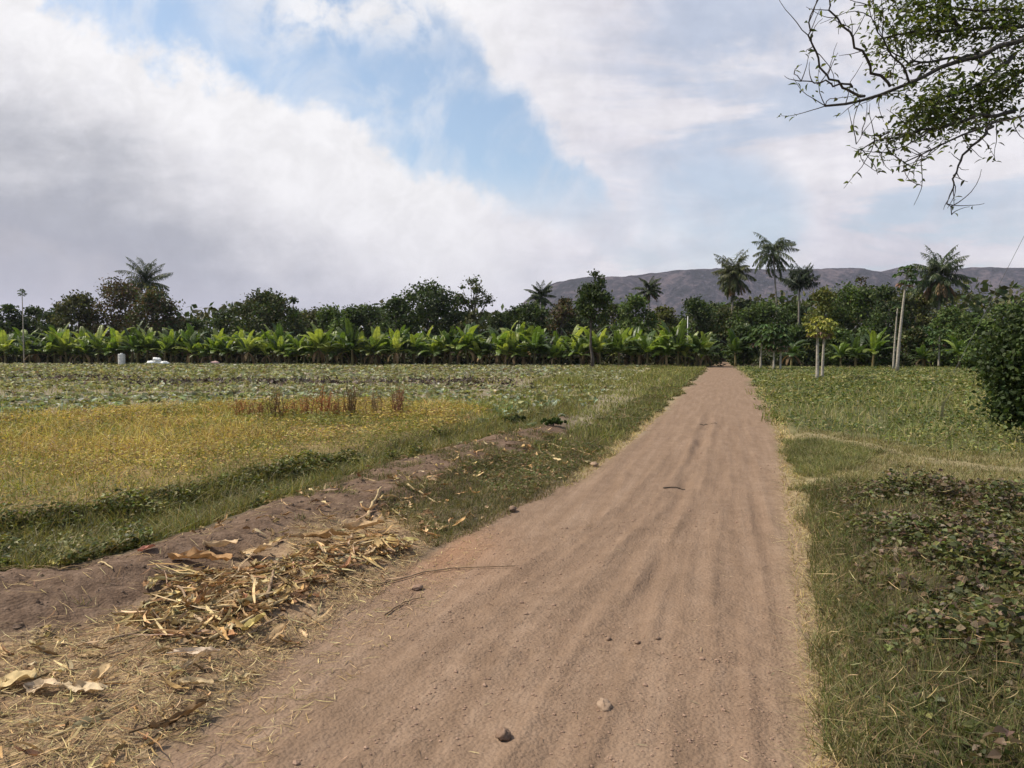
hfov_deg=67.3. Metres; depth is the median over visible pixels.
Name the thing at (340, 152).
sky
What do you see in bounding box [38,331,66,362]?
banana plant
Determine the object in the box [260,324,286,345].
banana plant
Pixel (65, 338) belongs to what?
banana plant
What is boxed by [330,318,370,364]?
banana plant
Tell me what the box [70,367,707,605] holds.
verge grass
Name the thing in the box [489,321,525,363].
banana plant
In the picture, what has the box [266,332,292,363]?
banana plant
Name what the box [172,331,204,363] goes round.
banana plant
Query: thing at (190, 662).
dry leaf
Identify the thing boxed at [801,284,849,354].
tree
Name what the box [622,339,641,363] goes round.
banana plant
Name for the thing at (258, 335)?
banana plant
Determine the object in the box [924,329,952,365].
papaya tree
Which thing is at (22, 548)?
ditch weeds
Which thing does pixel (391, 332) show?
banana plant
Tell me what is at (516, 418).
bush
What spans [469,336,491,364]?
banana plant
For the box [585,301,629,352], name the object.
tree
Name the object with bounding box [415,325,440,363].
banana plant
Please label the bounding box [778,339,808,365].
banana plant
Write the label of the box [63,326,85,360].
banana plant
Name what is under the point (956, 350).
banana plant
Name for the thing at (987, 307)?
guy wire
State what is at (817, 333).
papaya tree
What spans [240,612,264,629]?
dry leaf
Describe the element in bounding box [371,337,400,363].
banana plant
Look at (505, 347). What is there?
banana plant
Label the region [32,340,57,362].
banana plant
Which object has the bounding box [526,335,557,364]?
banana plant
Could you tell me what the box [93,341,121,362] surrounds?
banana plant
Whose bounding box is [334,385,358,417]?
dry weed
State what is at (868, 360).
shrub
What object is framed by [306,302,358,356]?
tree
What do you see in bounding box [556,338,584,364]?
banana plant
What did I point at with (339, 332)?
banana plant
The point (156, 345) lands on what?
banana plant
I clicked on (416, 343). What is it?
banana plant
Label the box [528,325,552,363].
banana plant
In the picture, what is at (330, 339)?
banana plant
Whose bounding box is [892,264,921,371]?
papaya tree
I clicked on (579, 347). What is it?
banana plant
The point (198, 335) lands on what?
banana plant
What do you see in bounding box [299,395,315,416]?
dry weed
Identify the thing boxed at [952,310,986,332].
tree
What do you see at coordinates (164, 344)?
banana plant
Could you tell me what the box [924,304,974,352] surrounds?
tree
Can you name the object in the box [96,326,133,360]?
banana plant
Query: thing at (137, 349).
banana plant
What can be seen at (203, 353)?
banana plant
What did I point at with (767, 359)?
undergrowth
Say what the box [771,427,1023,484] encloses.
bank grass
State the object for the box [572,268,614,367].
slender tree
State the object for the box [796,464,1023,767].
creeping weeds
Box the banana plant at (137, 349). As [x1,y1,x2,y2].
[116,335,151,362]
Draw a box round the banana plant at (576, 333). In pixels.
[561,324,587,363]
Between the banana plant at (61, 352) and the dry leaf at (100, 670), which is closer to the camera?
the dry leaf at (100, 670)
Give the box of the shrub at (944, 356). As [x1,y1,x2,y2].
[926,330,968,367]
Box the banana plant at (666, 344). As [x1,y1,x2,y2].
[652,336,681,365]
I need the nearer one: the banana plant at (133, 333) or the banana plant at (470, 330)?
the banana plant at (470, 330)
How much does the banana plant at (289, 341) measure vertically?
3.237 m
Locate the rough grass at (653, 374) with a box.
[0,362,708,455]
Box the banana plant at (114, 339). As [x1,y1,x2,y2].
[96,336,130,362]
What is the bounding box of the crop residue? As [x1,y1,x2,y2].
[5,372,569,386]
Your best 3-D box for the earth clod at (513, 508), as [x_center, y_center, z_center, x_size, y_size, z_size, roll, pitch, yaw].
[0.007,1.209,7.420,0.084,0.072,0.140,0,3,8]
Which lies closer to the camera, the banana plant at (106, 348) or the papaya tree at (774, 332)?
the papaya tree at (774, 332)
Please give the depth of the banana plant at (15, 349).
73.21 m
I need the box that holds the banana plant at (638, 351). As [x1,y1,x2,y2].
[626,337,653,364]
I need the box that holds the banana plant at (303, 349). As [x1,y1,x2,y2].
[289,334,308,362]
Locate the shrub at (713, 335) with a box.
[699,333,724,363]
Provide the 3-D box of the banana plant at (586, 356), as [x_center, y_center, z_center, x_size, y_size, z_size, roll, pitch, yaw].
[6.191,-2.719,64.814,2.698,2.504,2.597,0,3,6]
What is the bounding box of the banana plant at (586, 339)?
[570,329,601,355]
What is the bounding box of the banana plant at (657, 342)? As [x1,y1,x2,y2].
[645,334,672,364]
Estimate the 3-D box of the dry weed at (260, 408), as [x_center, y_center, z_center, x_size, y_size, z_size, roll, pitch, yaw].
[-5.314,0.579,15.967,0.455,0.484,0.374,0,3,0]
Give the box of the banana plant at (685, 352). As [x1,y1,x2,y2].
[670,339,699,365]
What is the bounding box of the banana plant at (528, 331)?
[509,326,549,363]
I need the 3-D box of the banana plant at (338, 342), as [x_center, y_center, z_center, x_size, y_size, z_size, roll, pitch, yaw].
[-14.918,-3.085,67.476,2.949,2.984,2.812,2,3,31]
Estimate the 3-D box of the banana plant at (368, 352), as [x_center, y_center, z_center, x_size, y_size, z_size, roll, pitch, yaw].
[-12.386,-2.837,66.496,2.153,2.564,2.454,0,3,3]
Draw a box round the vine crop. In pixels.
[734,364,1023,456]
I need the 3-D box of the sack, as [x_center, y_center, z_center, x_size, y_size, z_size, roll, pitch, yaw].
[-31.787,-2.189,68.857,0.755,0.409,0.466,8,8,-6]
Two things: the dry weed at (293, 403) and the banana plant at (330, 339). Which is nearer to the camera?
the dry weed at (293, 403)
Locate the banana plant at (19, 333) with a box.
[7,327,36,360]
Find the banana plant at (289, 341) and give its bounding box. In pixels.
[282,331,301,362]
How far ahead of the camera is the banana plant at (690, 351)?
64.19 m
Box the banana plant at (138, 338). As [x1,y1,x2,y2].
[122,323,148,362]
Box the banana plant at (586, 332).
[570,325,608,363]
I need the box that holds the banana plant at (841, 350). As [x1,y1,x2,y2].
[825,343,858,366]
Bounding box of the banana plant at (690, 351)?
[684,331,701,363]
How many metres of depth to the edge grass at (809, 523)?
3.73 m
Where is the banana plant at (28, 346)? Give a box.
[14,334,44,362]
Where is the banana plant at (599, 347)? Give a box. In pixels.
[584,328,612,364]
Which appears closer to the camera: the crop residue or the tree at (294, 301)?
the crop residue
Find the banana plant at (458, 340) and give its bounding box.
[455,330,471,362]
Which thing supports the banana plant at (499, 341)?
on the ground at (636, 592)
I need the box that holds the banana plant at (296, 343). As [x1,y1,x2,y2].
[284,336,308,363]
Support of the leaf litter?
on the ground at (636, 592)
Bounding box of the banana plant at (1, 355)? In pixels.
[0,349,9,362]
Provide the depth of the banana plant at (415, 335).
67.23 m
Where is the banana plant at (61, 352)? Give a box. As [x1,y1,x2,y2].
[51,341,73,362]
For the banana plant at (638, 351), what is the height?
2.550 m
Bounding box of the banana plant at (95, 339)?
[77,325,108,362]
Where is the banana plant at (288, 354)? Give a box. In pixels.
[276,344,297,364]
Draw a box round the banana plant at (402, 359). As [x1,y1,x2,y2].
[391,328,409,363]
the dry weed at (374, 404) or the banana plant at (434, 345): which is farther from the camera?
the banana plant at (434, 345)
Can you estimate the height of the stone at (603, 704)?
0.058 m
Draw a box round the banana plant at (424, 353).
[414,342,433,363]
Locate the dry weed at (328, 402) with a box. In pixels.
[314,386,333,416]
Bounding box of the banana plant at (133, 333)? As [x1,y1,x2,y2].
[110,321,142,362]
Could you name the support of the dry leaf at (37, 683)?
on the ground at (636, 592)
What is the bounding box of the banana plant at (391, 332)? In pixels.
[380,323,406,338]
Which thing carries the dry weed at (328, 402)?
on the ground at (636, 592)
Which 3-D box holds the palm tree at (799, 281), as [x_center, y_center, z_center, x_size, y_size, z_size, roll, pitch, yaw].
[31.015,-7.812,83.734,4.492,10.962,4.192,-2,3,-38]
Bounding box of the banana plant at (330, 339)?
[323,331,349,362]
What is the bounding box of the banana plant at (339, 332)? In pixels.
[324,327,349,362]
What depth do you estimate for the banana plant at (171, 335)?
70.42 m
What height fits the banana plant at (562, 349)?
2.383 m
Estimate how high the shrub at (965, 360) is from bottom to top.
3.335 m
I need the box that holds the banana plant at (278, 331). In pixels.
[265,323,293,362]
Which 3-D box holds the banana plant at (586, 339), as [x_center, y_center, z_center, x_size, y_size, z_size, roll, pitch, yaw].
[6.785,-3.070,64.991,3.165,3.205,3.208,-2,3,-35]
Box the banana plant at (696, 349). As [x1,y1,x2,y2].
[680,330,720,365]
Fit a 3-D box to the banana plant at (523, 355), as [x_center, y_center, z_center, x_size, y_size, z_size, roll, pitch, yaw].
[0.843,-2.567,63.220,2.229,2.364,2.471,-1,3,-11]
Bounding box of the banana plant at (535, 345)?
[514,326,556,364]
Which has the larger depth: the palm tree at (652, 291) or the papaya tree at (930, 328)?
the palm tree at (652, 291)
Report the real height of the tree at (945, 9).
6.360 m
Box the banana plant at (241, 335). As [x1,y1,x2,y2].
[223,330,255,363]
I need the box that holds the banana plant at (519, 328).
[501,322,525,361]
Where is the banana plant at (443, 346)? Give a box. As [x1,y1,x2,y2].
[425,328,459,363]
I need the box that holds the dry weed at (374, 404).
[364,390,382,415]
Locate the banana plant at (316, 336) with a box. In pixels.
[297,323,338,363]
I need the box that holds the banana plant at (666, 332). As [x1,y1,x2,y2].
[657,318,689,364]
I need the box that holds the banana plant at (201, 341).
[193,337,209,360]
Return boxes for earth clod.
[411,584,423,590]
[509,505,516,511]
[590,462,598,466]
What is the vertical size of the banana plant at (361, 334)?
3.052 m
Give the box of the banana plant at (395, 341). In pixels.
[376,330,412,363]
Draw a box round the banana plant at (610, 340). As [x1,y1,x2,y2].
[603,331,627,363]
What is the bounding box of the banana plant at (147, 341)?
[130,324,161,361]
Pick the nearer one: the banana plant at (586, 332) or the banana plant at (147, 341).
the banana plant at (586, 332)
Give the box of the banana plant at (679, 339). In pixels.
[655,319,695,365]
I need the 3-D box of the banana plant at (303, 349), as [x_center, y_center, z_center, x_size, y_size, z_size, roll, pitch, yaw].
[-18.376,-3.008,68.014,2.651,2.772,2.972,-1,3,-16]
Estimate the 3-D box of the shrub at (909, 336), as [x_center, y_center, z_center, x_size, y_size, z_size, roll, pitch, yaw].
[32.669,-3.009,62.014,3.106,3.460,3.663,-2,4,-42]
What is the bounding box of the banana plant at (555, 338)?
[549,331,568,363]
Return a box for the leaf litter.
[0,426,605,767]
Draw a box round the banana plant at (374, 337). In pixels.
[354,327,393,365]
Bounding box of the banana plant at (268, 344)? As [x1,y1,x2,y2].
[259,333,284,363]
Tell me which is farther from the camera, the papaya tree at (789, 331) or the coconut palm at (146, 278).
the coconut palm at (146, 278)
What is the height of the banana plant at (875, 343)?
3.300 m
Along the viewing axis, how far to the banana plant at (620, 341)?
62.03 m
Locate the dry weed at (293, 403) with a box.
[278,399,298,416]
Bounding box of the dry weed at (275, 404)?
[264,393,285,418]
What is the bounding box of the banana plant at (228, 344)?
[213,337,240,362]
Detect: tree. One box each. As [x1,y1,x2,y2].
[0,303,36,342]
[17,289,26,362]
[17,305,47,352]
[32,308,77,341]
[45,289,108,335]
[80,275,156,355]
[115,284,191,348]
[177,317,213,358]
[201,309,242,355]
[220,287,312,360]
[280,296,306,337]
[292,306,329,338]
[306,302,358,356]
[328,304,374,339]
[357,301,388,341]
[375,277,477,362]
[375,296,419,355]
[453,310,489,355]
[454,274,496,318]
[484,311,514,354]
[496,303,542,357]
[509,299,558,355]
[523,280,556,318]
[544,296,585,352]
[556,313,601,356]
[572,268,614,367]
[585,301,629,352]
[606,291,659,337]
[632,276,663,354]
[647,304,679,360]
[672,295,728,360]
[694,301,724,344]
[699,305,740,360]
[716,296,760,341]
[718,297,803,356]
[745,324,771,367]
[755,323,788,370]
[766,327,795,369]
[768,302,814,353]
[777,0,1023,215]
[777,263,820,349]
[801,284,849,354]
[803,316,830,377]
[814,279,894,347]
[814,318,838,376]
[833,276,877,329]
[856,282,913,358]
[886,293,928,353]
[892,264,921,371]
[892,306,900,368]
[902,291,941,335]
[913,326,934,345]
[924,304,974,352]
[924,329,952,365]
[946,316,998,363]
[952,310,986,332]
[977,299,1023,338]
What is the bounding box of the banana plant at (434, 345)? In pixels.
[418,332,446,364]
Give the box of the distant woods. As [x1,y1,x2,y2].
[0,277,1023,356]
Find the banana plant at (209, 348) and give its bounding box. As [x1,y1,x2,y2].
[199,340,218,362]
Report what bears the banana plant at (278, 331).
on the ground at (636, 592)
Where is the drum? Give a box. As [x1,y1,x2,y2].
[118,353,124,364]
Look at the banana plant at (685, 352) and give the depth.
61.52 m
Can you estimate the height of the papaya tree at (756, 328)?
3.338 m
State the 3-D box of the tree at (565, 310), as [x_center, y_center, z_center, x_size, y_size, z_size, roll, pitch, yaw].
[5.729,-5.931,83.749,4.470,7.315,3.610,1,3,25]
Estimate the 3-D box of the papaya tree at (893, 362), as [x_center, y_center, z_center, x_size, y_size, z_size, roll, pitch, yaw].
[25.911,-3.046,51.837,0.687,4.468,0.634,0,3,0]
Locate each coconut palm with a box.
[115,256,172,317]
[712,249,756,316]
[751,232,799,309]
[907,244,971,348]
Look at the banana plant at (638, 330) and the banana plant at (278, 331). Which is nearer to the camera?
the banana plant at (638, 330)
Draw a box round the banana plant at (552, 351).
[538,343,564,364]
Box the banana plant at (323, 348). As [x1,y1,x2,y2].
[313,333,345,364]
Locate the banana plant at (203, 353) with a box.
[189,342,213,363]
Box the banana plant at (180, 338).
[162,326,198,359]
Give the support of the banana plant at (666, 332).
on the ground at (636, 592)
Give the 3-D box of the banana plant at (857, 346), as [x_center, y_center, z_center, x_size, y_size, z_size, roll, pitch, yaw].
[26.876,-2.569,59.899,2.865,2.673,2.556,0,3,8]
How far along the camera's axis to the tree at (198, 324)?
91.63 m
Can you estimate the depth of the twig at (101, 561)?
5.00 m
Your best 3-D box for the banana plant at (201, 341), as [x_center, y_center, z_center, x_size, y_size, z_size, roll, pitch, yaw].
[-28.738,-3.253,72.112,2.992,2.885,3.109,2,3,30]
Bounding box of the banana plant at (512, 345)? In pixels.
[497,332,529,364]
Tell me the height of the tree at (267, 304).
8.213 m
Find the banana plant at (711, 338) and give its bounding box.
[691,336,722,364]
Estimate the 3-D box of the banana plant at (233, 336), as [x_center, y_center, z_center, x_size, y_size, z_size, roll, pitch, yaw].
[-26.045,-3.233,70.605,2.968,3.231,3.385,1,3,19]
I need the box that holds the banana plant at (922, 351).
[907,344,935,366]
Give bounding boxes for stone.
[495,726,510,740]
[596,697,612,711]
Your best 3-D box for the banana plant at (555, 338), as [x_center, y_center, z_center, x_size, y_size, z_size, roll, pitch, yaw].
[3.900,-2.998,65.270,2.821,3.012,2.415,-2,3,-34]
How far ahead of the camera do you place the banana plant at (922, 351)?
57.81 m
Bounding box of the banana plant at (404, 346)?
[393,329,421,363]
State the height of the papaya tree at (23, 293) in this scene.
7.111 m
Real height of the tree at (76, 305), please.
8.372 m
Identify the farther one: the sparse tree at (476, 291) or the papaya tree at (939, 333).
the sparse tree at (476, 291)
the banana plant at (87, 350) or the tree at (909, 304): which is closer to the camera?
the banana plant at (87, 350)
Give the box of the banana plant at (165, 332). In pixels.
[149,329,175,361]
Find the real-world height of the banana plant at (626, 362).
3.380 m
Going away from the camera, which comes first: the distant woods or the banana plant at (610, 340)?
the banana plant at (610, 340)
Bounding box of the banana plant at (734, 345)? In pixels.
[721,328,751,365]
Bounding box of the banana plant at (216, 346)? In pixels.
[199,336,222,360]
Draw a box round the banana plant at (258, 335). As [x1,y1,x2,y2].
[227,326,262,362]
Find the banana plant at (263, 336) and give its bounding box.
[244,330,272,361]
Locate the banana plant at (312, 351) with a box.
[300,338,320,363]
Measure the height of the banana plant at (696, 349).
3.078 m
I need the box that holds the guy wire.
[950,237,1023,374]
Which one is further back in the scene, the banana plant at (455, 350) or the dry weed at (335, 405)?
the banana plant at (455, 350)
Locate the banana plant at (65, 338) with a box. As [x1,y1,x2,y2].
[45,329,82,362]
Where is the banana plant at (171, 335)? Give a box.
[158,329,183,362]
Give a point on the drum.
(121, 358)
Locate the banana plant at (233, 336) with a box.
[212,331,238,362]
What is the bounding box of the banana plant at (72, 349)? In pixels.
[59,337,82,363]
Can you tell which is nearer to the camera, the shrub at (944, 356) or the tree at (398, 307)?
the shrub at (944, 356)
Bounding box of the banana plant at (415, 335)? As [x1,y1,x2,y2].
[401,331,431,362]
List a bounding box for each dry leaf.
[0,668,37,687]
[22,678,61,692]
[59,680,107,691]
[89,661,111,680]
[128,698,208,733]
[137,544,154,550]
[160,646,221,654]
[167,546,232,560]
[170,650,206,677]
[176,676,213,684]
[202,538,238,548]
[239,542,272,556]
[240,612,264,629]
[257,621,289,646]
[288,528,352,538]
[341,518,384,529]
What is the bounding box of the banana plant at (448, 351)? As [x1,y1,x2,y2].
[438,329,455,362]
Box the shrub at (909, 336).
[891,326,937,365]
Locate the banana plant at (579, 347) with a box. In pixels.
[564,335,594,364]
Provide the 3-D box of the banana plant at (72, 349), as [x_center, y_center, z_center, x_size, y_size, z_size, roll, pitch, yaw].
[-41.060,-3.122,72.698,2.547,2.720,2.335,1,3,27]
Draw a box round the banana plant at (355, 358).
[343,345,359,363]
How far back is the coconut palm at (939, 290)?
77.10 m
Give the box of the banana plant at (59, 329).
[37,322,76,362]
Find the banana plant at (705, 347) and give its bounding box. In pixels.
[686,331,718,366]
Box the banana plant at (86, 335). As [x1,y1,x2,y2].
[78,333,97,362]
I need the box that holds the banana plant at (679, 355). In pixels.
[667,336,687,365]
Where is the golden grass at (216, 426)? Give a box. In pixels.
[0,394,508,539]
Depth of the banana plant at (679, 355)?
64.13 m
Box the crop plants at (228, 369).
[0,361,652,424]
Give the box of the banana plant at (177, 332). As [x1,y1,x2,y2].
[166,326,182,361]
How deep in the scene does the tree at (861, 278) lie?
91.38 m
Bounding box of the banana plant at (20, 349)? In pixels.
[14,339,31,362]
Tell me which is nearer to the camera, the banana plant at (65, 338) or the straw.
the straw
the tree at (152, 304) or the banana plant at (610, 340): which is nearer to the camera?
the banana plant at (610, 340)
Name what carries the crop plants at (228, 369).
on the ground at (636, 592)
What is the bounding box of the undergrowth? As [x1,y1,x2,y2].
[0,347,948,366]
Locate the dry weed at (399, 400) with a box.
[389,385,406,416]
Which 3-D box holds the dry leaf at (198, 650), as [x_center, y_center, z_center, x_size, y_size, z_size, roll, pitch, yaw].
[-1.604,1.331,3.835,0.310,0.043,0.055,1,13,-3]
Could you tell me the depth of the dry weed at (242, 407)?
16.01 m
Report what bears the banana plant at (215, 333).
on the ground at (636, 592)
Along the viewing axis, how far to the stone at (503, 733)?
3.12 m
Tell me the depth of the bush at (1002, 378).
12.48 m
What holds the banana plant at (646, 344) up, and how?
on the ground at (636, 592)
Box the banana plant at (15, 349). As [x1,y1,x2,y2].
[5,343,26,362]
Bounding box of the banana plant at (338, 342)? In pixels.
[329,332,358,364]
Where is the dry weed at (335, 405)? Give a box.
[330,400,347,417]
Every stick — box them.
[333,565,514,588]
[338,572,375,586]
[367,486,381,517]
[407,483,437,503]
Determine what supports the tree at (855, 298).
on the ground at (636, 592)
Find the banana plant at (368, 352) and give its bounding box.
[356,336,381,363]
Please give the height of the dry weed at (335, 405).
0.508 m
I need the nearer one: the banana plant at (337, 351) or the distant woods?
the banana plant at (337, 351)
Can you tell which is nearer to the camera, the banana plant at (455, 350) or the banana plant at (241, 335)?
the banana plant at (455, 350)
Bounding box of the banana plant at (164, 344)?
[150,331,175,360]
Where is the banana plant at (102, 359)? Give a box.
[83,329,110,362]
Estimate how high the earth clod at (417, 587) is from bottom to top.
0.042 m
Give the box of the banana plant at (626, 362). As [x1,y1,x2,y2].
[608,328,635,364]
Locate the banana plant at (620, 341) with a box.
[602,327,638,364]
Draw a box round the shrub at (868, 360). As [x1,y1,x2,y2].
[848,323,895,366]
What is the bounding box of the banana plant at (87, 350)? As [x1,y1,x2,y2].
[78,341,101,363]
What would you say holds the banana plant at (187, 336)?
on the ground at (636, 592)
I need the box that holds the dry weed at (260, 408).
[246,400,264,417]
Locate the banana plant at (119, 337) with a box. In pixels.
[109,331,127,352]
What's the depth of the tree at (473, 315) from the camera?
79.28 m
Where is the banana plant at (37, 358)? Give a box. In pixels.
[22,337,50,362]
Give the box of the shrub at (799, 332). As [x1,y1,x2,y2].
[771,322,826,365]
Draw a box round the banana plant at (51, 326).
[39,325,70,347]
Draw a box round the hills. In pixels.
[495,267,1023,345]
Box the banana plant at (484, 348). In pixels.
[469,335,496,364]
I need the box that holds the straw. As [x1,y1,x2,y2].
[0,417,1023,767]
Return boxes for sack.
[153,357,161,361]
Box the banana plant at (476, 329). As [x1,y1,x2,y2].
[463,322,488,364]
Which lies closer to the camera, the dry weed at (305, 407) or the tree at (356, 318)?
the dry weed at (305, 407)
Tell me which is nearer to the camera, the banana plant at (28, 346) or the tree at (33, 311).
the banana plant at (28, 346)
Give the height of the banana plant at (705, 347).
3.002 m
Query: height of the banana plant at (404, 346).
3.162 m
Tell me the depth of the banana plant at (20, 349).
73.60 m
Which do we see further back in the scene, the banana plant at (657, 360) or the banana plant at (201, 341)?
the banana plant at (201, 341)
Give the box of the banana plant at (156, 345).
[142,335,163,360]
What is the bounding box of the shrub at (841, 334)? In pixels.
[819,325,854,366]
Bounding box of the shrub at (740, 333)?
[722,323,759,365]
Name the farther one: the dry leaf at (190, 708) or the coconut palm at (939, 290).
the coconut palm at (939, 290)
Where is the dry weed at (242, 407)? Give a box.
[228,399,248,417]
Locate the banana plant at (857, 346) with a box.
[840,334,870,366]
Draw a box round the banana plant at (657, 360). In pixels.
[649,328,676,364]
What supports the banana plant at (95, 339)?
on the ground at (636, 592)
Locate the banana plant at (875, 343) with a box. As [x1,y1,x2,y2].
[856,325,896,365]
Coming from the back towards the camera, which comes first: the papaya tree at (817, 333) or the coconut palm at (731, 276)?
the coconut palm at (731, 276)
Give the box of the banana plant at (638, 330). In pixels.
[623,326,654,362]
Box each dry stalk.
[46,692,141,738]
[106,628,154,640]
[176,585,189,601]
[182,603,232,608]
[209,598,286,637]
[225,613,284,647]
[265,569,274,598]
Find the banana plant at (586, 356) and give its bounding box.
[582,337,590,363]
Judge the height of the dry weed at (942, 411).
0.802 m
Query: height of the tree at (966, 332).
4.059 m
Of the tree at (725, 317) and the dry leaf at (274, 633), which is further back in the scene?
the tree at (725, 317)
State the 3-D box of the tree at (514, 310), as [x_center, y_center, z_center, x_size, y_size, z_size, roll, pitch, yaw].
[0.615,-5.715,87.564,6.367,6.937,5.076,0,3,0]
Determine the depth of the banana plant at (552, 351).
62.73 m
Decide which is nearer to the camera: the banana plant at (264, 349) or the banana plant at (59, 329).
the banana plant at (264, 349)
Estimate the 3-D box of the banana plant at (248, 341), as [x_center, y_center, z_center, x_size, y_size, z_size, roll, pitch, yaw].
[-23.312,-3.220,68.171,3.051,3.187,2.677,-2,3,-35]
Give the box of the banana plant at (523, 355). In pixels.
[511,338,535,364]
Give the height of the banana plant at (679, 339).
3.841 m
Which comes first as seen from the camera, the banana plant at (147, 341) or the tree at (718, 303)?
the banana plant at (147, 341)
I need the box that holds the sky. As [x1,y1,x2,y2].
[0,0,1023,338]
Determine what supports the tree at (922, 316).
on the ground at (636, 592)
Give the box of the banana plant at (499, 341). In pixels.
[478,331,506,364]
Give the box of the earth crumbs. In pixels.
[0,441,519,637]
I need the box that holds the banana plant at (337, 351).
[324,341,346,364]
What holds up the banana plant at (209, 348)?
on the ground at (636, 592)
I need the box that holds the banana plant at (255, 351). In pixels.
[243,336,262,362]
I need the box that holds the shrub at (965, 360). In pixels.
[959,335,989,368]
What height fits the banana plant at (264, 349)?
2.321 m
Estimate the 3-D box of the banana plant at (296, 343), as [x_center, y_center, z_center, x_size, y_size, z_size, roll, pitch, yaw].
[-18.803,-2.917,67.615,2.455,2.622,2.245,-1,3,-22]
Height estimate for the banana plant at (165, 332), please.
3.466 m
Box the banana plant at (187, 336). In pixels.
[173,327,196,363]
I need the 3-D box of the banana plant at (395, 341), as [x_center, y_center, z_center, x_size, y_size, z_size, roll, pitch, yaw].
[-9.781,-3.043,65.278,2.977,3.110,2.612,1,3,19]
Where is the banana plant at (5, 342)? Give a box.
[0,330,19,363]
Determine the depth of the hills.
2464.49 m
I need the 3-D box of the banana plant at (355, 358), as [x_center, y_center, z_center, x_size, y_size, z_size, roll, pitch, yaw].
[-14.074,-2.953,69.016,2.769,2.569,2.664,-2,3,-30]
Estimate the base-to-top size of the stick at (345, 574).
0.072 m
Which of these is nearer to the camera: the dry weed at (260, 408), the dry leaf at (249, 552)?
the dry leaf at (249, 552)
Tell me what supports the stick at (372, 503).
on the ground at (636, 592)
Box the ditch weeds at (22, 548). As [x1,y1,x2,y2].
[0,395,591,571]
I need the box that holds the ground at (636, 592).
[0,348,1023,767]
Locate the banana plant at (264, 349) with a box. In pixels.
[253,340,275,363]
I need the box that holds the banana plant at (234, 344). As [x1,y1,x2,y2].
[218,338,237,362]
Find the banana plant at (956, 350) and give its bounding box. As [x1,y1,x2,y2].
[934,335,971,367]
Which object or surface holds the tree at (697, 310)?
on the ground at (636, 592)
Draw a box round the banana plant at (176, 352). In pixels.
[164,341,184,362]
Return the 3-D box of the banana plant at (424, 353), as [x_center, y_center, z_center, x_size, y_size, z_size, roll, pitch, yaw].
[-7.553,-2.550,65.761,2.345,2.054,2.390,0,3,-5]
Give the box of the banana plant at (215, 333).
[199,328,225,361]
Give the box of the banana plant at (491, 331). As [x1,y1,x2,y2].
[483,329,503,364]
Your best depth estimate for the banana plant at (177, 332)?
71.85 m
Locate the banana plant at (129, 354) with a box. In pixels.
[124,349,134,361]
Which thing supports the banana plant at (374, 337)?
on the ground at (636, 592)
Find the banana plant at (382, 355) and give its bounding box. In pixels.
[369,328,399,364]
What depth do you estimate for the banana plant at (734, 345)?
63.73 m
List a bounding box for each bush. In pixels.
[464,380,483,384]
[501,414,531,424]
[540,417,566,425]
[966,301,1023,434]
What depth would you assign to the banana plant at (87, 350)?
71.95 m
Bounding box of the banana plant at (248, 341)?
[232,330,262,363]
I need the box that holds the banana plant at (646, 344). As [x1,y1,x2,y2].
[626,330,668,364]
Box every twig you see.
[98,559,112,569]
[384,590,423,614]
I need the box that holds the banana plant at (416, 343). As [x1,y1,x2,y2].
[405,331,426,363]
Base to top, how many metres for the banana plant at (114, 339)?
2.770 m
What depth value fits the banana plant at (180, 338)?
72.16 m
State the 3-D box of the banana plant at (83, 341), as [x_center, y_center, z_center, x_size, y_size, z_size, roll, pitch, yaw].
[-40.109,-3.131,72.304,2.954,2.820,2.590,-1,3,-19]
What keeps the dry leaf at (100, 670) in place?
on the leaf litter
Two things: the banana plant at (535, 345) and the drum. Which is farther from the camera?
the drum
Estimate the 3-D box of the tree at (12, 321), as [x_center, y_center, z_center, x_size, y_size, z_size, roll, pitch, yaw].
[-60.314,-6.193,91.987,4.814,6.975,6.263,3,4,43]
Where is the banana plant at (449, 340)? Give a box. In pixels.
[435,325,466,364]
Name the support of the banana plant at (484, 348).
on the ground at (636, 592)
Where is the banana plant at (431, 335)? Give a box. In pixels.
[419,333,448,361]
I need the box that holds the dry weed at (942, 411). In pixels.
[936,384,953,419]
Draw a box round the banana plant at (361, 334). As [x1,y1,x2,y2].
[352,331,370,364]
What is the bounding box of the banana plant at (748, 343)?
[740,323,764,365]
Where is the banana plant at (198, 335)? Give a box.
[177,323,209,360]
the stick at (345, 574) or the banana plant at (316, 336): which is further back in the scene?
the banana plant at (316, 336)
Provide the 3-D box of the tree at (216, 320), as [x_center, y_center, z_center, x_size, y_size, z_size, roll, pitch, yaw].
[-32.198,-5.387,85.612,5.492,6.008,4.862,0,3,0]
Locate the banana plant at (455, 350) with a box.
[442,335,473,364]
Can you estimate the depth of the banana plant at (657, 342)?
62.41 m
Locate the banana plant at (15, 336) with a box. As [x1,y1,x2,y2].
[8,331,18,362]
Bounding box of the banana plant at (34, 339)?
[20,335,51,362]
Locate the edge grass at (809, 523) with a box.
[562,410,1023,767]
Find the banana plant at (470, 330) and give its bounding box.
[448,324,487,363]
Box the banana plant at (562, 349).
[550,338,569,363]
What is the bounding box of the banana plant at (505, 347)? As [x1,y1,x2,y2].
[493,339,518,364]
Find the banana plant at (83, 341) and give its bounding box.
[67,336,96,362]
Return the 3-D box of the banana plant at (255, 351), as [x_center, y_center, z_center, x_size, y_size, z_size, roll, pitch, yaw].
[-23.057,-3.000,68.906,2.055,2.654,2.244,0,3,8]
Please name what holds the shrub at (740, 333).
on the ground at (636, 592)
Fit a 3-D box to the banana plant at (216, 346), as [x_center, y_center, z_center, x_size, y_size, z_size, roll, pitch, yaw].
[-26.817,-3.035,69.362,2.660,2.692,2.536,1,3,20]

